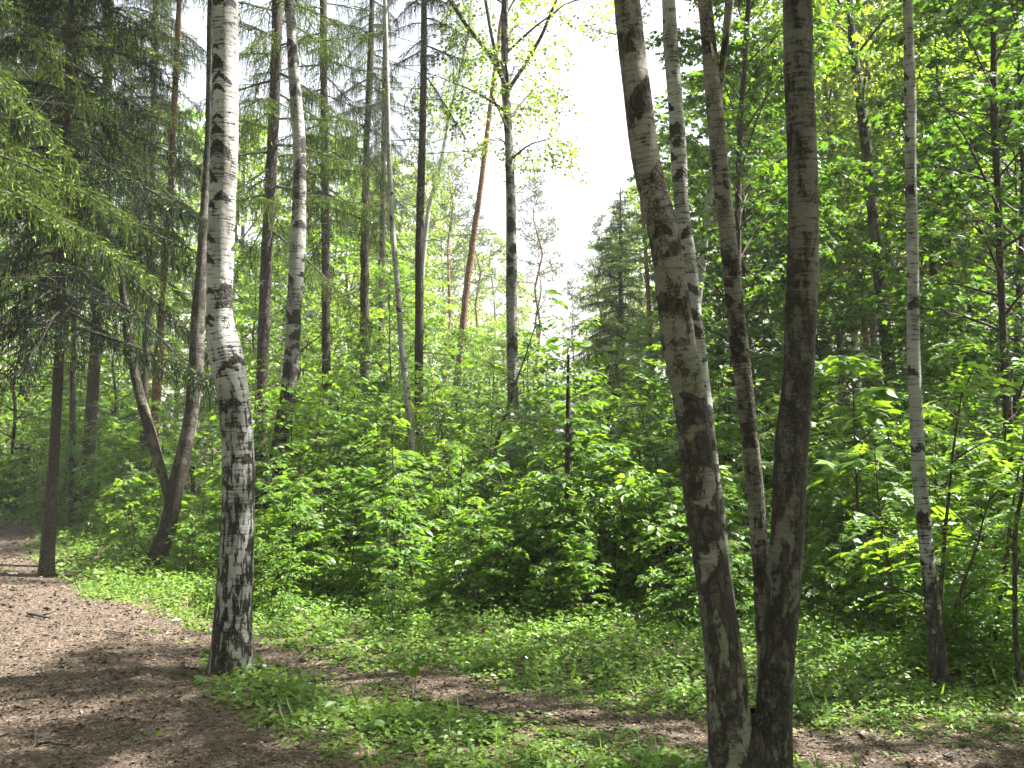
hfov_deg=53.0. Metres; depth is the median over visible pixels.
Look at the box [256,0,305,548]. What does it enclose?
birch tree
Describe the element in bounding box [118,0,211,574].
birch tree
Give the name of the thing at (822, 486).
hazel bush
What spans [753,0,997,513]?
birch tree
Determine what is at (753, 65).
maple tree
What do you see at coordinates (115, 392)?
linden tree
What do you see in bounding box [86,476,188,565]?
hazel bush
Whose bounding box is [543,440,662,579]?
maple sapling
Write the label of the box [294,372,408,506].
maple sapling
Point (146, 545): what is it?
hazel bush
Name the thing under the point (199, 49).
spruce tree
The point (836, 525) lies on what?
hazel bush
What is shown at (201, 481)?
maple sapling
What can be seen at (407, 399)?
birch tree
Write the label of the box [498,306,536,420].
birch tree
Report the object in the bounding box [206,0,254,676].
birch tree
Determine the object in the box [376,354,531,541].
hazel bush
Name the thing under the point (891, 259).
maple tree
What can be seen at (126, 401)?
hazel bush
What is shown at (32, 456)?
hazel bush
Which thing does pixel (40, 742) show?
fallen stick
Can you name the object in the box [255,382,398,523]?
maple sapling
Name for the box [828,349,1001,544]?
hazel bush
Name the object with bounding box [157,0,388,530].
spruce tree
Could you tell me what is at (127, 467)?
maple sapling
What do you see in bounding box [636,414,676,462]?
maple sapling
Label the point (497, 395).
maple sapling
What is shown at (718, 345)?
maple sapling
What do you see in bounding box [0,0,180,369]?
spruce tree
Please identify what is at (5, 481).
maple sapling
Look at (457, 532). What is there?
maple sapling
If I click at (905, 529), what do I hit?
rowan sapling
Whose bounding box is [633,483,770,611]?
maple sapling
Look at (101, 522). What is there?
maple sapling
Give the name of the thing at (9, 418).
rowan sapling
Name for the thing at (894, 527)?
rowan sapling
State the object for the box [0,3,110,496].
spruce tree
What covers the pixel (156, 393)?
pine tree
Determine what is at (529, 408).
maple sapling
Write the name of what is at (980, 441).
maple sapling
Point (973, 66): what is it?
maple tree
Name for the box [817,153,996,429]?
maple tree
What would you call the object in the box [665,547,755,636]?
hazel bush
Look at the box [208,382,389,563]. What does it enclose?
hazel bush
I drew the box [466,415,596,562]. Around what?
hazel bush
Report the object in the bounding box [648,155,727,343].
birch tree
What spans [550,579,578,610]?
maple sapling
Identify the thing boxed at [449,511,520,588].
rowan sapling
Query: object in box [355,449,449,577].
maple sapling
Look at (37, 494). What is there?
rowan sapling
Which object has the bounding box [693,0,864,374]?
birch tree
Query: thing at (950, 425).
rowan sapling
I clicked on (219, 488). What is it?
rowan sapling
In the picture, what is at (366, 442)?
maple sapling
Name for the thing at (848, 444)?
rowan sapling
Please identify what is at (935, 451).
rowan sapling
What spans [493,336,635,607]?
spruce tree
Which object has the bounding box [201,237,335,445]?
linden tree
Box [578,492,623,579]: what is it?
maple sapling
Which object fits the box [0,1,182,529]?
spruce tree
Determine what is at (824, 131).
birch tree
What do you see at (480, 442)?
rowan sapling
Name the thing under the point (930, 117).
maple tree
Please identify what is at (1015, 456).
maple sapling
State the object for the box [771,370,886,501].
hazel bush
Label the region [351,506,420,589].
maple sapling
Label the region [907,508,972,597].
rowan sapling
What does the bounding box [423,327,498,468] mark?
linden tree
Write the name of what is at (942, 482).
rowan sapling
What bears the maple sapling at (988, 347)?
on the forest floor
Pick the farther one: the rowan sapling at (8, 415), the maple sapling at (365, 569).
the rowan sapling at (8, 415)
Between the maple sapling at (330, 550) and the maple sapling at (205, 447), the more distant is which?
the maple sapling at (205, 447)
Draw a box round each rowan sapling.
[0,351,69,499]
[0,366,39,452]
[0,392,25,447]
[11,424,81,525]
[35,435,68,502]
[36,399,126,529]
[79,473,115,529]
[92,499,111,541]
[114,400,199,526]
[119,408,197,527]
[149,388,205,488]
[182,485,221,544]
[201,457,221,524]
[205,327,315,471]
[254,317,371,508]
[287,480,354,577]
[301,513,350,587]
[340,552,369,597]
[343,286,455,495]
[345,397,448,589]
[345,558,369,603]
[381,502,437,590]
[406,431,474,566]
[412,480,475,579]
[413,409,489,560]
[414,522,463,595]
[429,394,504,536]
[439,287,568,508]
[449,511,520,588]
[486,394,535,498]
[492,494,545,567]
[519,357,666,518]
[529,531,583,614]
[598,505,639,585]
[629,354,728,578]
[630,307,771,524]
[672,331,766,458]
[716,438,770,572]
[740,358,838,522]
[771,458,840,547]
[800,499,873,623]
[800,511,837,601]
[802,479,837,585]
[804,504,854,577]
[806,515,850,591]
[808,371,896,544]
[812,324,841,476]
[814,410,908,563]
[821,436,985,639]
[836,476,904,600]
[844,361,1023,656]
[846,553,906,630]
[853,432,932,559]
[859,483,916,593]
[865,425,953,567]
[866,399,984,592]
[876,595,903,635]
[888,525,960,627]
[902,352,1023,591]
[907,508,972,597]
[910,398,1002,565]
[923,371,994,508]
[926,337,1023,693]
[930,441,995,574]
[934,358,1023,652]
[966,461,1023,585]
[988,417,1023,551]
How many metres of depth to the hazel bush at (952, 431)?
18.84 m
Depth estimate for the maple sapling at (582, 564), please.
8.46 m
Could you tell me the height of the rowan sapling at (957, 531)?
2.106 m
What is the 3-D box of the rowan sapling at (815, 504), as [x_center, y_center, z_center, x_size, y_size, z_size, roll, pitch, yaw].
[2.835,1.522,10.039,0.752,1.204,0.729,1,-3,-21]
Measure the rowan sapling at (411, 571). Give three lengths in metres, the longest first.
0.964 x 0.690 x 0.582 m
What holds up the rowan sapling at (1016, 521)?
on the forest floor
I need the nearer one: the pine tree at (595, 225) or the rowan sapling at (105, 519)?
the rowan sapling at (105, 519)
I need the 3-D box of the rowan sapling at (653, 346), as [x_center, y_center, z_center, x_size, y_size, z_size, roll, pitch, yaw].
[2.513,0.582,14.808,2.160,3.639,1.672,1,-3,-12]
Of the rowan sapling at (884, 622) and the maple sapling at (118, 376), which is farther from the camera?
the maple sapling at (118, 376)
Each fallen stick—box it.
[27,611,51,618]
[37,738,75,745]
[411,690,434,713]
[942,749,960,759]
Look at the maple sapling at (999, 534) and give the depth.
8.97 m
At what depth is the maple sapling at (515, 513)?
9.36 m
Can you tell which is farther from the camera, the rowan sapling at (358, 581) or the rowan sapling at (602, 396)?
the rowan sapling at (602, 396)
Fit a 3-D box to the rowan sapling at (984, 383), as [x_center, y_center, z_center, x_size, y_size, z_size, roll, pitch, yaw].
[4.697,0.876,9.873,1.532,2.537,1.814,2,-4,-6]
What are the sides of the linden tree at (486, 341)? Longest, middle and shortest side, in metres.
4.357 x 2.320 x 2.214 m
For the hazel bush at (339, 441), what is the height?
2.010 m
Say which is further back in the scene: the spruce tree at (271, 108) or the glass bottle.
the spruce tree at (271, 108)
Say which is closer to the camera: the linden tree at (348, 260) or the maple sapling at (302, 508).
the maple sapling at (302, 508)
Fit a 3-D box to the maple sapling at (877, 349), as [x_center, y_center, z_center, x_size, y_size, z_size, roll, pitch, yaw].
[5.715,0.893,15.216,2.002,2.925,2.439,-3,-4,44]
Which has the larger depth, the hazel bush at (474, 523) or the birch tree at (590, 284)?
the birch tree at (590, 284)
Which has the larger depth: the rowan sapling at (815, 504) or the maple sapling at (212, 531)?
the maple sapling at (212, 531)
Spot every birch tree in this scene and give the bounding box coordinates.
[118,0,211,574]
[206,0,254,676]
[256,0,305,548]
[333,152,438,343]
[338,158,453,438]
[368,0,617,504]
[383,0,437,548]
[384,160,494,456]
[404,199,488,450]
[410,1,479,396]
[433,238,505,417]
[446,229,546,452]
[484,269,536,396]
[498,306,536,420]
[538,354,562,403]
[562,274,614,387]
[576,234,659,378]
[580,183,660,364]
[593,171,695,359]
[606,131,725,341]
[614,0,818,767]
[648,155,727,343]
[662,0,735,606]
[679,0,767,306]
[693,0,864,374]
[694,0,904,420]
[714,8,877,377]
[733,0,1014,456]
[750,0,898,402]
[752,3,923,397]
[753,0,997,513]
[818,0,1023,385]
[830,1,943,367]
[861,0,1021,372]
[880,12,1021,446]
[885,6,1023,412]
[903,0,951,690]
[923,10,1023,267]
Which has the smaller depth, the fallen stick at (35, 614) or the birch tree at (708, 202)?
the fallen stick at (35, 614)
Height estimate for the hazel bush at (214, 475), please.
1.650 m
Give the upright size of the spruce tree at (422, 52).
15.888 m
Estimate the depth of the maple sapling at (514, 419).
17.13 m
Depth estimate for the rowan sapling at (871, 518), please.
7.76 m
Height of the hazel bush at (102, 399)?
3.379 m
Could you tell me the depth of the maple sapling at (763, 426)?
14.83 m
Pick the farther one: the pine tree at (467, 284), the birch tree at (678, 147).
the pine tree at (467, 284)
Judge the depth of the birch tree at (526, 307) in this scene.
60.17 m
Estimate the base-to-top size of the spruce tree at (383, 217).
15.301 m
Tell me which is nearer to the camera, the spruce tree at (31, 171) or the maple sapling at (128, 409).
the spruce tree at (31, 171)
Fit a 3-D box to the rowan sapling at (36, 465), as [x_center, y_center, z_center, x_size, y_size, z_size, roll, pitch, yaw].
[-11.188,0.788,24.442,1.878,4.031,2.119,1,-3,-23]
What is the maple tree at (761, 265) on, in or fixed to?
on the forest floor
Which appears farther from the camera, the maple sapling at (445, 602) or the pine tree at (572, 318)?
the pine tree at (572, 318)
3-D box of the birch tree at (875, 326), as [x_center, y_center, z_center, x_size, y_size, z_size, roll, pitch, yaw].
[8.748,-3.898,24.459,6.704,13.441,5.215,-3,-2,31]
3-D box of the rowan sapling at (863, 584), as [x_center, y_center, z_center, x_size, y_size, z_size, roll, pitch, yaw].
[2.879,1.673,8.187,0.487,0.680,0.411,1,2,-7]
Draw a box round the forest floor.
[0,438,1023,767]
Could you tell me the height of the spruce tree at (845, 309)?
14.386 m
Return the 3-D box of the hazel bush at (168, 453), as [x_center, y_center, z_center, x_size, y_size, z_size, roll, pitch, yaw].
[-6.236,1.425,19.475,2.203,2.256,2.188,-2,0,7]
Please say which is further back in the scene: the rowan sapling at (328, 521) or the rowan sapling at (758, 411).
the rowan sapling at (758, 411)
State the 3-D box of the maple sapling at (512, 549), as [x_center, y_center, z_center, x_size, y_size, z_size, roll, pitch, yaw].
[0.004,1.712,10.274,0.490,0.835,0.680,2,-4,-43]
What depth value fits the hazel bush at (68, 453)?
16.65 m
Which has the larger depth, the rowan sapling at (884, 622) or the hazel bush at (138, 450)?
the hazel bush at (138, 450)
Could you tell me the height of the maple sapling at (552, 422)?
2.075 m
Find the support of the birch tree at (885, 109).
on the forest floor
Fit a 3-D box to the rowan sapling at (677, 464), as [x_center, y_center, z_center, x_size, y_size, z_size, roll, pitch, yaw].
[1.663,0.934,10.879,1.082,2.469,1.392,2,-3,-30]
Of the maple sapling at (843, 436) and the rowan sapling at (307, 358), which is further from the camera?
the rowan sapling at (307, 358)
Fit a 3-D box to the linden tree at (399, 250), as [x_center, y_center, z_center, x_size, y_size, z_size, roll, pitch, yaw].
[-4.928,-2.122,29.610,7.245,10.547,6.425,1,0,-34]
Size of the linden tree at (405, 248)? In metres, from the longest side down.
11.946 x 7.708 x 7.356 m
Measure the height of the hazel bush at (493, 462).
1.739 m
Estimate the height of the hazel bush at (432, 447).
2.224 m
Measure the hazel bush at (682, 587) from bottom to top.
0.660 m
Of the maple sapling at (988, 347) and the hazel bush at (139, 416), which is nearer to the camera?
the maple sapling at (988, 347)
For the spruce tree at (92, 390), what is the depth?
17.61 m
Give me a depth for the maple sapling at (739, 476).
10.19 m
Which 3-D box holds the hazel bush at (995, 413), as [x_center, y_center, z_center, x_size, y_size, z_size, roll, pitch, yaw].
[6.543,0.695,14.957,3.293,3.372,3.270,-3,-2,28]
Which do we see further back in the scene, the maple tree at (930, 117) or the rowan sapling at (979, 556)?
the maple tree at (930, 117)
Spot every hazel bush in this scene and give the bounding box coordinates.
[0,362,134,500]
[0,407,96,518]
[0,459,35,507]
[0,460,34,512]
[25,417,133,528]
[35,371,135,481]
[62,375,190,492]
[66,434,162,521]
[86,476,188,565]
[100,402,183,485]
[104,507,150,553]
[135,401,221,512]
[135,533,154,562]
[155,512,218,580]
[174,517,204,554]
[176,354,383,555]
[195,439,288,536]
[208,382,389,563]
[217,347,359,503]
[252,526,319,616]
[256,406,423,552]
[258,506,346,595]
[260,371,429,536]
[327,390,485,543]
[331,495,446,614]
[363,573,426,634]
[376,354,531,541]
[413,527,528,626]
[424,451,508,560]
[433,497,531,590]
[458,316,630,489]
[458,440,634,578]
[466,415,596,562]
[470,494,576,594]
[485,468,605,613]
[488,565,535,611]
[508,395,641,501]
[513,559,587,624]
[533,465,687,605]
[557,386,674,537]
[578,472,695,602]
[592,435,682,557]
[599,352,760,508]
[601,364,841,555]
[603,549,661,608]
[609,465,753,616]
[610,444,688,545]
[613,391,673,485]
[635,562,700,639]
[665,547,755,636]
[716,328,865,494]
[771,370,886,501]
[799,545,843,614]
[804,483,901,602]
[805,441,865,536]
[808,413,905,547]
[817,562,890,630]
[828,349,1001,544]
[878,320,1023,514]
[884,388,992,484]
[893,582,979,670]
[932,341,1023,511]
[950,596,1022,658]
[957,590,1023,654]
[973,573,1023,682]
[982,365,1023,438]
[995,399,1023,568]
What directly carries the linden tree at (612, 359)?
on the forest floor
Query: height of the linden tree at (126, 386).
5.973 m
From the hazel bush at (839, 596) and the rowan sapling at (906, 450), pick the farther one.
the rowan sapling at (906, 450)
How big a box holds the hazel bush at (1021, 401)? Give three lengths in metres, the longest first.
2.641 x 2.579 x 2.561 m
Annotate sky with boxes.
[0,0,1023,437]
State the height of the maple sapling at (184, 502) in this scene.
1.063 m
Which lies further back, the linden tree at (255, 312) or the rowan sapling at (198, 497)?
the linden tree at (255, 312)
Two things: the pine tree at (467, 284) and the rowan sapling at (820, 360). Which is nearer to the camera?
the rowan sapling at (820, 360)
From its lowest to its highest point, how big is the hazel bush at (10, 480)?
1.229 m
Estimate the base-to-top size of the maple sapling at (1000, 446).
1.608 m
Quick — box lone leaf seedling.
[410,665,419,703]
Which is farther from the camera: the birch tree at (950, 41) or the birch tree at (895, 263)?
the birch tree at (895, 263)
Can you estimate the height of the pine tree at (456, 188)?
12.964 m
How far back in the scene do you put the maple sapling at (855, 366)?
9.27 m
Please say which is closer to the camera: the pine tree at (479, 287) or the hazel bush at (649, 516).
the hazel bush at (649, 516)
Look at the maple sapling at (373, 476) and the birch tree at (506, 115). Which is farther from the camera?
the birch tree at (506, 115)
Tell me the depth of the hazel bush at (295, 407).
13.08 m
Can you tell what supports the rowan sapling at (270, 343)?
on the forest floor
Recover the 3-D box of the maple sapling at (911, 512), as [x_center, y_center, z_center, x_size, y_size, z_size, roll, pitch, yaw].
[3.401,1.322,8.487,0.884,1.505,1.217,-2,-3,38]
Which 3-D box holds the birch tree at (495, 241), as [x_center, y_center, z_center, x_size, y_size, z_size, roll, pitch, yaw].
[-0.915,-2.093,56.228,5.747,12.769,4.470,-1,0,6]
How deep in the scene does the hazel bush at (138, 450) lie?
18.70 m
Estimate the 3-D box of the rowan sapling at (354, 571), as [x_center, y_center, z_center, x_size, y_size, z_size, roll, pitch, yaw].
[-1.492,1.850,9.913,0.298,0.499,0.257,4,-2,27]
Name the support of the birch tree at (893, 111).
on the forest floor
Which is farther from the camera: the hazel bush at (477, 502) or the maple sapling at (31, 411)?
the maple sapling at (31, 411)
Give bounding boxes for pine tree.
[144,0,203,521]
[393,90,469,372]
[407,148,484,425]
[436,191,517,410]
[439,5,517,483]
[483,163,569,456]
[499,215,561,429]
[549,275,596,403]
[558,209,642,366]
[577,0,696,413]
[780,4,898,387]
[896,9,949,470]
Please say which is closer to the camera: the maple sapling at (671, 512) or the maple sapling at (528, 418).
the maple sapling at (671, 512)
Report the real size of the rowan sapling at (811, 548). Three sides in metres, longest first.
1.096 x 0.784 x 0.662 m
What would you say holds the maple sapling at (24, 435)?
on the forest floor
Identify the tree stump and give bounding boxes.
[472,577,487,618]
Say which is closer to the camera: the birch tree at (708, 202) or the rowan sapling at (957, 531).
the rowan sapling at (957, 531)
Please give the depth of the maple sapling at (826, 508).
10.16 m
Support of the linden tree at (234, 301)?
on the forest floor
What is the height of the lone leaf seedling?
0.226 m
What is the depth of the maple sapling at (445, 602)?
8.34 m
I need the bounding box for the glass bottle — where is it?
[252,663,265,668]
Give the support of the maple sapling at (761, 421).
on the forest floor
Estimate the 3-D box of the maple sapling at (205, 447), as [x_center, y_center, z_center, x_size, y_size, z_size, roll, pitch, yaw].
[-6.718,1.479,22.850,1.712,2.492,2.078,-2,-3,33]
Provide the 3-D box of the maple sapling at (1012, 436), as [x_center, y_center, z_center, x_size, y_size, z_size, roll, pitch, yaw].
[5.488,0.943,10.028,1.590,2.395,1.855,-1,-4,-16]
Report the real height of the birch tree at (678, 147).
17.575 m
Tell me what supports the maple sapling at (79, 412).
on the forest floor
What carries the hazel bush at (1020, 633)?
on the forest floor
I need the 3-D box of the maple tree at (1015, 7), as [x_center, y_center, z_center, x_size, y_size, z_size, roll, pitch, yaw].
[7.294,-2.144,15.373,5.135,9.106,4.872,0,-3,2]
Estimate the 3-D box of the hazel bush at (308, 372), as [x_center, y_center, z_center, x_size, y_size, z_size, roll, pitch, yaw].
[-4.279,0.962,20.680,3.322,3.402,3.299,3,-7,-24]
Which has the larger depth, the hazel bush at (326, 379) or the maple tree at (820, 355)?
the maple tree at (820, 355)
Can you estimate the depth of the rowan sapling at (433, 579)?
9.77 m
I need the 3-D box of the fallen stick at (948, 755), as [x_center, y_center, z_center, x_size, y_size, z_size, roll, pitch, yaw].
[2.145,1.806,5.019,0.074,0.026,0.120,-2,-3,34]
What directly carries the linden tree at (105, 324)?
on the forest floor
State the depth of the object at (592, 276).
54.34 m
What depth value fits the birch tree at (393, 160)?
54.55 m
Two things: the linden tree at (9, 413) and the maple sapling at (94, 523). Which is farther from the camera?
the linden tree at (9, 413)
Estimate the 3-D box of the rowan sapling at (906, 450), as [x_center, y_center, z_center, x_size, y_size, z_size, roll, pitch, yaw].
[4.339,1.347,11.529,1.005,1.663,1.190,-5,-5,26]
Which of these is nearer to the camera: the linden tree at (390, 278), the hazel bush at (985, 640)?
the hazel bush at (985, 640)
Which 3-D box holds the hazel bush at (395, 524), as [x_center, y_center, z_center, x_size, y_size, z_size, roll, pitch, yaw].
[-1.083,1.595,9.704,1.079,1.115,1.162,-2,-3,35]
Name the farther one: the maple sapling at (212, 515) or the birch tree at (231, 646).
the maple sapling at (212, 515)
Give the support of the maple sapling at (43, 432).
on the forest floor
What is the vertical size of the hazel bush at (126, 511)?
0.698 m
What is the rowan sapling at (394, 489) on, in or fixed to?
on the forest floor
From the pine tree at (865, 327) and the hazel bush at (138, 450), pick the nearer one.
the hazel bush at (138, 450)
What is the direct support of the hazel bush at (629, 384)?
on the forest floor
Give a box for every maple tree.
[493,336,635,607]
[587,68,863,405]
[610,35,902,432]
[629,154,863,508]
[634,0,889,524]
[687,45,904,416]
[746,191,905,440]
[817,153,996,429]
[818,0,1023,572]
[825,0,1023,462]
[850,87,1023,421]
[872,0,1023,391]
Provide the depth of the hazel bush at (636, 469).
9.09 m
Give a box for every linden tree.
[0,139,191,412]
[0,177,80,416]
[0,239,86,506]
[0,241,36,429]
[6,271,126,467]
[29,279,176,504]
[94,102,279,462]
[99,266,217,447]
[106,246,257,509]
[160,115,345,408]
[166,248,275,489]
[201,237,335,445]
[220,213,396,472]
[235,130,460,422]
[249,191,414,437]
[254,158,446,403]
[272,199,445,417]
[336,259,440,440]
[357,249,487,440]
[393,313,473,452]
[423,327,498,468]
[441,325,506,455]
[450,331,528,460]
[452,317,541,454]
[496,348,546,455]
[584,355,647,468]
[612,315,672,442]
[820,10,1023,475]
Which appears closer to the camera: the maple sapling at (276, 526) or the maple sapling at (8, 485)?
the maple sapling at (276, 526)
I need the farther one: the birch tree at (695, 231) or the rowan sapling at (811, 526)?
the birch tree at (695, 231)
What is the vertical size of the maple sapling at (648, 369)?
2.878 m
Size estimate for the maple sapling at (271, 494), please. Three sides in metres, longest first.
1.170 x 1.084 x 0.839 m
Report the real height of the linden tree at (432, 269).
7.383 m
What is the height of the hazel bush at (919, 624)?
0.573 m
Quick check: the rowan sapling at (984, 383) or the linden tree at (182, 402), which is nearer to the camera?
the rowan sapling at (984, 383)
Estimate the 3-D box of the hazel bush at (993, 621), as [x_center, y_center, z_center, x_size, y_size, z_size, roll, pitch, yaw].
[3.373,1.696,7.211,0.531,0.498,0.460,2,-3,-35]
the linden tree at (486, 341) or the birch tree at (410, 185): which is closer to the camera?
the linden tree at (486, 341)
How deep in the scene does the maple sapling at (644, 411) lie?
10.87 m
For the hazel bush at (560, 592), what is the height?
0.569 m
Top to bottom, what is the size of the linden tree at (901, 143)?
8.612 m
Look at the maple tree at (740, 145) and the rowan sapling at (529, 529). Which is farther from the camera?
the maple tree at (740, 145)
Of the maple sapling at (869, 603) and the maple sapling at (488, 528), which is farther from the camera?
the maple sapling at (488, 528)
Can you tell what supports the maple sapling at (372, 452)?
on the forest floor
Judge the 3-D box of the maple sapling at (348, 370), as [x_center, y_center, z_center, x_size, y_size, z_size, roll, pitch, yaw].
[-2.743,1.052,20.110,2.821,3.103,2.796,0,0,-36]
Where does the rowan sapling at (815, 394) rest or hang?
on the forest floor
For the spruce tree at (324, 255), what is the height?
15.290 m
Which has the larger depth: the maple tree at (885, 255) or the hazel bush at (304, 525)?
the maple tree at (885, 255)
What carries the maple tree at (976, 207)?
on the forest floor
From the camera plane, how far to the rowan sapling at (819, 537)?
10.67 m
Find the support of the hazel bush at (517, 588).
on the forest floor
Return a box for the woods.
[0,110,1023,461]
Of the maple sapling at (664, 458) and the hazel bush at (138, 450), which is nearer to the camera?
the maple sapling at (664, 458)
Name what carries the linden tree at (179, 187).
on the forest floor
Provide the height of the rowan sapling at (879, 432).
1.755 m
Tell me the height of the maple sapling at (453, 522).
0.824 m
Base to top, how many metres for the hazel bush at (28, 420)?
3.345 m
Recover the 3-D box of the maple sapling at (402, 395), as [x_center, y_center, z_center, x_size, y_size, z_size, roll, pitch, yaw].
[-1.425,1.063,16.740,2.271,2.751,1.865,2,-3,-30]
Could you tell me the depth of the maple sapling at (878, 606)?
8.69 m
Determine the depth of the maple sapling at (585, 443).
11.33 m
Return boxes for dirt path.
[0,526,1023,767]
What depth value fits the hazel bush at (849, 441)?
13.11 m
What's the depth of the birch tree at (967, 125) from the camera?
36.20 m
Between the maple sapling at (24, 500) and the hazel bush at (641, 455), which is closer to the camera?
the hazel bush at (641, 455)
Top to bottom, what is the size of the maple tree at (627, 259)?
12.181 m
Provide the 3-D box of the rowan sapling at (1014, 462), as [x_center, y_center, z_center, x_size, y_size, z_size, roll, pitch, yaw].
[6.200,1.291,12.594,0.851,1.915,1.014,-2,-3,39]
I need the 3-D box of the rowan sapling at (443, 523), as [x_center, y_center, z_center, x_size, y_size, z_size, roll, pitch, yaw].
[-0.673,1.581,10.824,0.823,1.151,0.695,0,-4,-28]
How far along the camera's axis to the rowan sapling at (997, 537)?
9.33 m
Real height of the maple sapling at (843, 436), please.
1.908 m
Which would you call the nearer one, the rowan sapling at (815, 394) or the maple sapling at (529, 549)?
the maple sapling at (529, 549)
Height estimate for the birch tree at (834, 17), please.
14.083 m
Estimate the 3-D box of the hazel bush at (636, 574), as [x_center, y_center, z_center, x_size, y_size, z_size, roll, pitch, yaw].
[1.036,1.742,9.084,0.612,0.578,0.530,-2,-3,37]
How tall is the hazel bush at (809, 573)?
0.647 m
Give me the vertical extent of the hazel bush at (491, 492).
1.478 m
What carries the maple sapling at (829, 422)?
on the forest floor
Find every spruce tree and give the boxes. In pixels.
[0,0,157,263]
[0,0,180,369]
[0,0,212,527]
[0,0,219,576]
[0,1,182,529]
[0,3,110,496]
[69,0,259,515]
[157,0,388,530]
[246,0,397,511]
[276,0,461,506]
[302,0,543,504]
[351,0,425,476]
[558,186,669,471]
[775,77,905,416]
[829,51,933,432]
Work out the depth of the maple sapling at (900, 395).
12.31 m
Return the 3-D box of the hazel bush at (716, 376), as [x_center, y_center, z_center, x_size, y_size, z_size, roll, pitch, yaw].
[2.672,1.015,12.579,2.782,2.526,2.361,-2,-3,38]
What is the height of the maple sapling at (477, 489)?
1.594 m
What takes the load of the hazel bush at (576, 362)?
on the forest floor
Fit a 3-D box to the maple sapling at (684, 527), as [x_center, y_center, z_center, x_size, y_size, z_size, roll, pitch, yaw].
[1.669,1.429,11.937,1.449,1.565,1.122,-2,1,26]
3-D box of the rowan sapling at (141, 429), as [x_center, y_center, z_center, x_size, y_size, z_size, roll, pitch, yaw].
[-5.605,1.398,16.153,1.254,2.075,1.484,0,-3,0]
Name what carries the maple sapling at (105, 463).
on the forest floor
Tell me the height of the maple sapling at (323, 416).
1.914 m
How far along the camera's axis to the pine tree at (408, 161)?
38.16 m
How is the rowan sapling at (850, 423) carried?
on the forest floor
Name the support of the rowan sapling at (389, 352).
on the forest floor
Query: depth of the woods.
56.06 m
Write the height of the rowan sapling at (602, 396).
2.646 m
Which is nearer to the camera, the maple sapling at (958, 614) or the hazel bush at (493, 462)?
the maple sapling at (958, 614)
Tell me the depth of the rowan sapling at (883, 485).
9.60 m
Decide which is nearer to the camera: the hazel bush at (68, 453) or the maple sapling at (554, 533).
the maple sapling at (554, 533)
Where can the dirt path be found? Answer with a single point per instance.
(988, 760)
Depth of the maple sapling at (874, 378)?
15.82 m
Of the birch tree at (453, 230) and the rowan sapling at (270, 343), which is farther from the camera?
the birch tree at (453, 230)
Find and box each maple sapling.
[0,348,119,498]
[0,384,44,474]
[0,401,62,487]
[0,402,63,486]
[0,454,32,514]
[0,462,14,512]
[0,470,21,510]
[1,423,36,507]
[2,415,114,521]
[44,320,167,491]
[60,402,136,506]
[63,434,158,544]
[66,371,202,507]
[66,498,114,541]
[84,505,107,537]
[92,425,172,515]
[94,428,193,515]
[110,392,204,496]
[119,516,145,552]
[133,399,221,489]
[133,499,159,539]
[140,474,196,539]
[155,393,221,520]
[166,396,221,496]
[197,496,220,563]
[197,529,219,567]
[200,480,291,574]
[254,463,369,591]
[254,475,336,602]
[254,491,314,577]
[254,506,305,580]
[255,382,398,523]
[255,413,340,527]
[270,435,349,526]
[290,318,444,510]
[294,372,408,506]
[302,465,398,582]
[304,528,355,596]
[309,357,448,495]
[310,418,403,549]
[318,423,405,531]
[341,439,479,566]
[344,562,374,603]
[349,444,455,555]
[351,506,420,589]
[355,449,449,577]
[359,542,408,611]
[368,365,454,499]
[373,420,498,534]
[376,357,457,502]
[411,350,506,497]
[423,390,516,513]
[431,516,488,590]
[431,558,464,598]
[433,526,478,605]
[434,592,457,626]
[437,437,555,554]
[449,392,524,513]
[462,527,531,611]
[469,506,523,568]
[479,496,543,597]
[483,472,594,605]
[485,400,564,481]
[488,399,638,529]
[490,515,540,587]
[497,571,537,610]
[503,398,637,514]
[520,396,656,571]
[523,400,604,472]
[534,504,580,582]
[535,498,617,605]
[536,527,607,610]
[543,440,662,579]
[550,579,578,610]
[552,531,616,617]
[563,449,657,589]
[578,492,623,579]
[582,395,736,575]
[590,447,689,561]
[593,394,724,557]
[601,364,672,471]
[602,377,776,561]
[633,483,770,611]
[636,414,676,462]
[646,442,752,584]
[671,287,839,505]
[709,369,759,457]
[710,379,805,541]
[715,422,810,559]
[717,392,778,503]
[722,412,808,543]
[725,471,771,585]
[729,550,751,602]
[735,389,777,506]
[751,351,898,517]
[759,352,953,601]
[761,392,905,544]
[764,407,900,556]
[766,477,864,565]
[806,418,908,560]
[806,448,897,587]
[811,324,960,521]
[811,419,958,547]
[833,391,965,559]
[839,365,945,486]
[843,567,903,630]
[855,562,900,615]
[858,347,962,508]
[868,455,990,619]
[882,368,975,483]
[901,325,1023,485]
[902,438,1023,629]
[904,480,1023,642]
[922,567,986,657]
[925,415,1023,544]
[941,574,1002,667]
[963,416,1023,552]
[972,513,1022,605]
[988,405,1023,546]
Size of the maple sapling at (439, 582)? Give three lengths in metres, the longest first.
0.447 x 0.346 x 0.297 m

